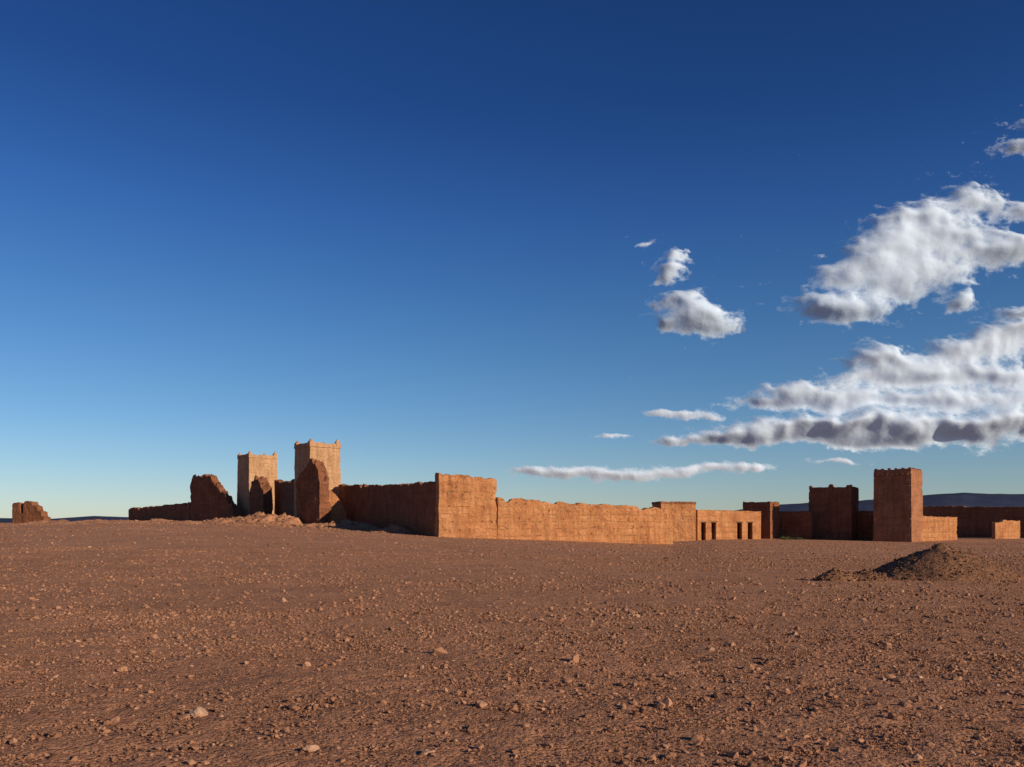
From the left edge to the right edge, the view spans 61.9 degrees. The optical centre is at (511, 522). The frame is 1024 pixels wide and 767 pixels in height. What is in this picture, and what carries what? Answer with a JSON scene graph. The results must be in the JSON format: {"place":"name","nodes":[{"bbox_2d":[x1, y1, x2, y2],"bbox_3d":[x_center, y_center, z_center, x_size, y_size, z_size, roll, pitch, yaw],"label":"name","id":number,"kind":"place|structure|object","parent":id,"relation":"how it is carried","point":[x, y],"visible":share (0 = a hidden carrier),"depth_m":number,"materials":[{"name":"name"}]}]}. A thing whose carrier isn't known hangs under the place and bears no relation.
{"place":"outdoors","nodes":[
{"label":"outdoors","id":0,"kind":"place"},
{"bbox_2d":[0,523,1023,766],"bbox_3d":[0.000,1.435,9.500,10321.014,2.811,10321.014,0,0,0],"label":"desert ground","id":1,"kind":"structure","parent":0,"point":[512,734],"depth_m":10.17,"materials":[{"name":"brown gravel"}]},
{"bbox_2d":[12,501,50,523],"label":"masonry","id":2,"kind":"object","parent":1,"relation":"on","point":[27,511],"visible":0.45,"depth_m":139.58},
{"bbox_2d":[0,518,188,524],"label":"earth berm","id":3,"kind":"structure","parent":1,"relation":"on","point":[155,520],"depth_m":129.12,"materials":[{"name":"soil"}]},
{"bbox_2d":[116,666,127,671],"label":"rock","id":4,"kind":"object","parent":1,"relation":"on","point":[120,669],"visible":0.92,"depth_m":9.17,"materials":[{"name":"stone"}]},
{"bbox_2d":[128,502,190,520],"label":"face","id":5,"kind":"object","parent":1,"relation":"on","point":[178,512],"visible":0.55,"depth_m":167.60},
{"bbox_2d":[189,706,207,717],"bbox_3d":[-2.615,1.585,7.153,0.127,0.099,0.159,0,0,34],"label":"rock","id":6,"kind":"object","parent":1,"relation":"on","point":[200,711],"visible":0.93,"depth_m":7.11,"materials":[{"name":"stone"}]},
{"bbox_2d":[190,474,243,520],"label":"masonry","id":7,"kind":"object","parent":1,"relation":"on","point":[211,497],"visible":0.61,"depth_m":152.95,"materials":[{"name":"brown brick"}]},
{"bbox_2d":[237,451,277,516],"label":"gate tower","id":8,"kind":"structure","parent":1,"relation":"on","point":[250,466],"depth_m":149.73,"materials":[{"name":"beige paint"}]},
{"bbox_2d":[249,475,272,514],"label":"ruined buttress","id":9,"kind":"structure","parent":1,"relation":"on","point":[261,499],"depth_m":142.40,"materials":[{"name":"brown brick"}]},
{"bbox_2d":[274,479,293,515],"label":"masonry","id":10,"kind":"object","parent":1,"relation":"on","point":[284,496],"visible":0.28,"depth_m":139.15,"materials":[{"name":"brown brick"}]},
{"bbox_2d":[157,511,413,534],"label":"rubble mound","id":11,"kind":"object","parent":1,"relation":"on","point":[260,519],"visible":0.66,"depth_m":105.19,"materials":[{"name":"stone"}]},
{"bbox_2d":[288,703,299,710],"bbox_3d":[-1.886,1.599,7.399,0.112,0.076,0.142,0,0,-30],"label":"rock","id":12,"kind":"object","parent":1,"relation":"on","point":[292,707],"visible":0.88,"depth_m":7.35,"materials":[{"name":"stone"}]},
{"bbox_2d":[303,661,310,665],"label":"rock","id":13,"kind":"object","parent":1,"relation":"on","point":[307,663],"visible":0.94,"depth_m":9.56,"materials":[{"name":"stone"}]},
{"bbox_2d":[302,745,319,751],"bbox_3d":[-1.415,1.592,6.009,0.121,0.065,0.068,0,0,-18],"label":"rock","id":14,"kind":"object","parent":1,"relation":"on","point":[310,748],"visible":0.96,"depth_m":5.99,"materials":[{"name":"stone"}]},
{"bbox_2d":[294,438,340,517],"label":"gate tower","id":15,"kind":"structure","parent":1,"relation":"on","point":[328,455],"depth_m":117.89,"materials":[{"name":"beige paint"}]},
{"bbox_2d":[296,458,346,523],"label":"ruined buttress","id":16,"kind":"structure","parent":1,"relation":"on","point":[318,500],"depth_m":110.54,"materials":[{"name":"brown stone"}]},
{"bbox_2d":[338,481,435,536],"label":"adobe wall","id":17,"kind":"structure","parent":1,"relation":"on","point":[411,507],"depth_m":100.64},
{"bbox_2d":[419,749,434,755],"bbox_3d":[-0.589,1.595,5.908,0.094,0.045,0.106,0,0,45],"label":"rock","id":18,"kind":"object","parent":1,"relation":"on","point":[425,752],"visible":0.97,"depth_m":5.88,"materials":[{"name":"stone"}]},
{"bbox_2d":[433,647,447,652],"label":"rock","id":19,"kind":"object","parent":1,"relation":"on","point":[439,650],"visible":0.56,"depth_m":10.35,"materials":[{"name":"stone"}]},
{"bbox_2d":[434,473,496,538],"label":"face","id":20,"kind":"object","parent":1,"relation":"on","point":[465,506],"visible":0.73,"depth_m":91.54},
{"bbox_2d":[475,700,487,707],"bbox_3d":[-0.271,1.602,7.509,0.096,0.087,0.111,0,0,-42],"label":"rock","id":21,"kind":"object","parent":1,"relation":"on","point":[480,704],"visible":0.97,"depth_m":7.47,"materials":[{"name":"stone"}]},
{"bbox_2d":[571,654,578,662],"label":"rock","id":22,"kind":"object","parent":1,"relation":"on","point":[575,658],"visible":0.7,"depth_m":9.77,"materials":[{"name":"stone"}]},
{"bbox_2d":[495,497,673,543],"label":"adobe wall","id":23,"kind":"structure","parent":1,"relation":"on","point":[521,518],"depth_m":99.57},
{"bbox_2d":[652,501,695,540],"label":"adobe building","id":24,"kind":"structure","parent":1,"relation":"on","point":[684,520],"depth_m":123.16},
{"bbox_2d":[689,734,703,741],"bbox_3d":[1.354,1.600,6.287,0.116,0.073,0.091,0,0,-33],"label":"rock","id":25,"kind":"object","parent":1,"relation":"on","point":[695,737],"visible":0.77,"depth_m":6.28,"materials":[{"name":"stone"}]},
{"bbox_2d":[695,523,700,539],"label":"wall pier","id":26,"kind":"structure","parent":1,"relation":"on","point":[698,531],"depth_m":124.79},
{"bbox_2d":[703,523,710,539],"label":"wall pier","id":27,"kind":"structure","parent":1,"relation":"on","point":[706,531],"depth_m":125.66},
{"bbox_2d":[701,523,737,538],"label":"back wall","id":28,"kind":"structure","parent":1,"relation":"on","point":[712,530],"depth_m":131.99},
{"bbox_2d":[714,523,736,539],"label":"wall pier","id":29,"kind":"structure","parent":1,"relation":"on","point":[725,530],"depth_m":127.38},
{"bbox_2d":[737,523,749,538],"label":"side wall","id":30,"kind":"structure","parent":1,"relation":"on","point":[738,532],"depth_m":134.30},
{"bbox_2d":[740,523,747,538],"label":"wall pier","id":31,"kind":"structure","parent":1,"relation":"on","point":[743,530],"depth_m":129.34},
{"bbox_2d":[742,663,754,669],"bbox_3d":[2.594,1.597,9.392,0.161,0.093,0.100,0,0,0],"label":"rock","id":32,"kind":"object","parent":1,"relation":"on","point":[749,666],"visible":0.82,"depth_m":9.37,"materials":[{"name":"stone"}]},
{"bbox_2d":[750,523,760,538],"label":"wall pier","id":33,"kind":"structure","parent":1,"relation":"on","point":[755,530],"depth_m":130.54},
{"bbox_2d":[696,510,760,522],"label":"wall","id":34,"kind":"structure","parent":33,"relation":"on","point":[722,516],"depth_m":127.59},
{"bbox_2d":[743,501,779,538],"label":"adobe tower","id":35,"kind":"structure","parent":1,"relation":"on","point":[770,520],"depth_m":135.43,"materials":[{"name":"brown brick"}]},
{"bbox_2d":[779,511,812,538],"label":"face","id":36,"kind":"object","parent":1,"relation":"on","point":[795,524],"visible":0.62,"depth_m":135.03},
{"bbox_2d":[809,484,858,539],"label":"adobe tower","id":37,"kind":"structure","parent":1,"relation":"on","point":[835,510],"depth_m":132.94,"materials":[{"name":"brown brick"}]},
{"bbox_2d":[812,567,891,580],"bbox_3d":[9.300,1.447,23.600,3.000,0.444,2.000,0,0,0],"label":"gravel heap","id":38,"kind":"object","parent":1,"relation":"on","point":[840,574],"visible":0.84,"depth_m":23.39,"materials":[{"name":"gravel"}]},
{"bbox_2d":[857,511,873,539],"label":"face","id":39,"kind":"object","parent":1,"relation":"on","point":[865,522],"visible":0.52,"depth_m":131.64},
{"bbox_2d":[873,467,922,541],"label":"adobe brick tower","id":40,"kind":"structure","parent":1,"relation":"on","point":[898,505],"depth_m":124.50,"materials":[{"name":"brown brick"}]},
{"bbox_2d":[892,677,907,682],"bbox_3d":[3.902,1.595,8.588,0.144,0.065,0.116,0,0,42],"label":"rock","id":41,"kind":"object","parent":1,"relation":"on","point":[899,679],"visible":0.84,"depth_m":8.57,"materials":[{"name":"stone"}]},
{"bbox_2d":[921,516,956,540],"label":"face","id":42,"kind":"object","parent":1,"relation":"on","point":[937,528],"visible":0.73,"depth_m":129.66},
{"bbox_2d":[870,543,1023,581],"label":"gravel heap","id":43,"kind":"object","parent":1,"relation":"on","point":[940,562],"visible":0.82,"depth_m":23.75,"materials":[{"name":"gravel"}]},
{"bbox_2d":[923,506,1023,537],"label":"adobe wall","id":44,"kind":"structure","parent":1,"relation":"on","point":[974,522],"depth_m":153.18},
{"bbox_2d":[992,520,1019,538],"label":"face","id":45,"kind":"object","parent":1,"relation":"on","point":[1005,529],"visible":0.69,"depth_m":141.62},
{"bbox_2d":[0,493,1023,522],"bbox_3d":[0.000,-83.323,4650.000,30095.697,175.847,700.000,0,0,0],"label":"hills","id":46,"kind":"structure","parent":0,"point":[981,500],"depth_m":4648.22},
{"bbox_2d":[0,0,1023,518],"label":"sky","id":47,"kind":"structure","parent":0,"point":[407,234],"materials":[{"name":"blue"}]},
{"bbox_2d":[601,434,626,437],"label":"cloud","id":48,"kind":"structure","parent":0,"point":[609,435],"depth_m":3885.44,"materials":[{"name":"white"}]},
{"bbox_2d":[513,462,768,481],"bbox_3d":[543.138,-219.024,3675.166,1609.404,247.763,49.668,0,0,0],"label":"cloud","id":49,"kind":"structure","parent":0,"point":[597,474],"depth_m":3663.36,"materials":[{"name":"white"}]},
{"bbox_2d":[654,250,688,285],"bbox_3d":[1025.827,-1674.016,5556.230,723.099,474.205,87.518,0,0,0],"label":"cloud","id":50,"kind":"structure","parent":0,"point":[670,268],"depth_m":5535.95,"materials":[{"name":"white"}]},
{"bbox_2d":[646,409,721,420],"bbox_3d":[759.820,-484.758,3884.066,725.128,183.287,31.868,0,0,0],"label":"cloud","id":51,"kind":"structure","parent":0,"point":[686,415],"depth_m":3874.67,"materials":[{"name":"white"}]},
{"bbox_2d":[649,290,744,337],"bbox_3d":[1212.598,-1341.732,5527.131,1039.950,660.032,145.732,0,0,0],"label":"cloud","id":52,"kind":"structure","parent":0,"point":[690,312],"depth_m":5507.65,"materials":[{"name":"white"}]},
{"bbox_2d":[817,458,853,464],"bbox_3d":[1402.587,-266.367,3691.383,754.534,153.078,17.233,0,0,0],"label":"cloud","id":53,"kind":"structure","parent":0,"point":[843,460],"depth_m":3685.37,"materials":[{"name":"white"}]},
{"bbox_2d":[653,317,1023,454],"bbox_3d":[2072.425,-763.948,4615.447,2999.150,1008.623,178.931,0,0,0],"label":"cloud","id":54,"kind":"structure","parent":0,"point":[934,378],"depth_m":4599.20,"materials":[{"name":"white"}]},
{"bbox_2d":[795,181,1023,324],"bbox_3d":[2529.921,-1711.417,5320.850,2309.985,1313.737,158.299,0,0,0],"label":"cloud","id":55,"kind":"structure","parent":0,"point":[901,254],"depth_m":5288.71,"materials":[{"name":"white"}]},
{"bbox_2d":[998,307,1023,320],"bbox_3d":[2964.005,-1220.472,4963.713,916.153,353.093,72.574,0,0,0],"label":"cloud","id":56,"kind":"structure","parent":0,"point":[1013,314],"depth_m":4951.62,"materials":[{"name":"white"}]},
{"bbox_2d":[1000,121,1023,154],"bbox_3d":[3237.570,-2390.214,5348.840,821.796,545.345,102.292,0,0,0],"label":"cloud","id":57,"kind":"structure","parent":0,"point":[1015,146],"depth_m":5341.53,"materials":[{"name":"white"}]}
]}

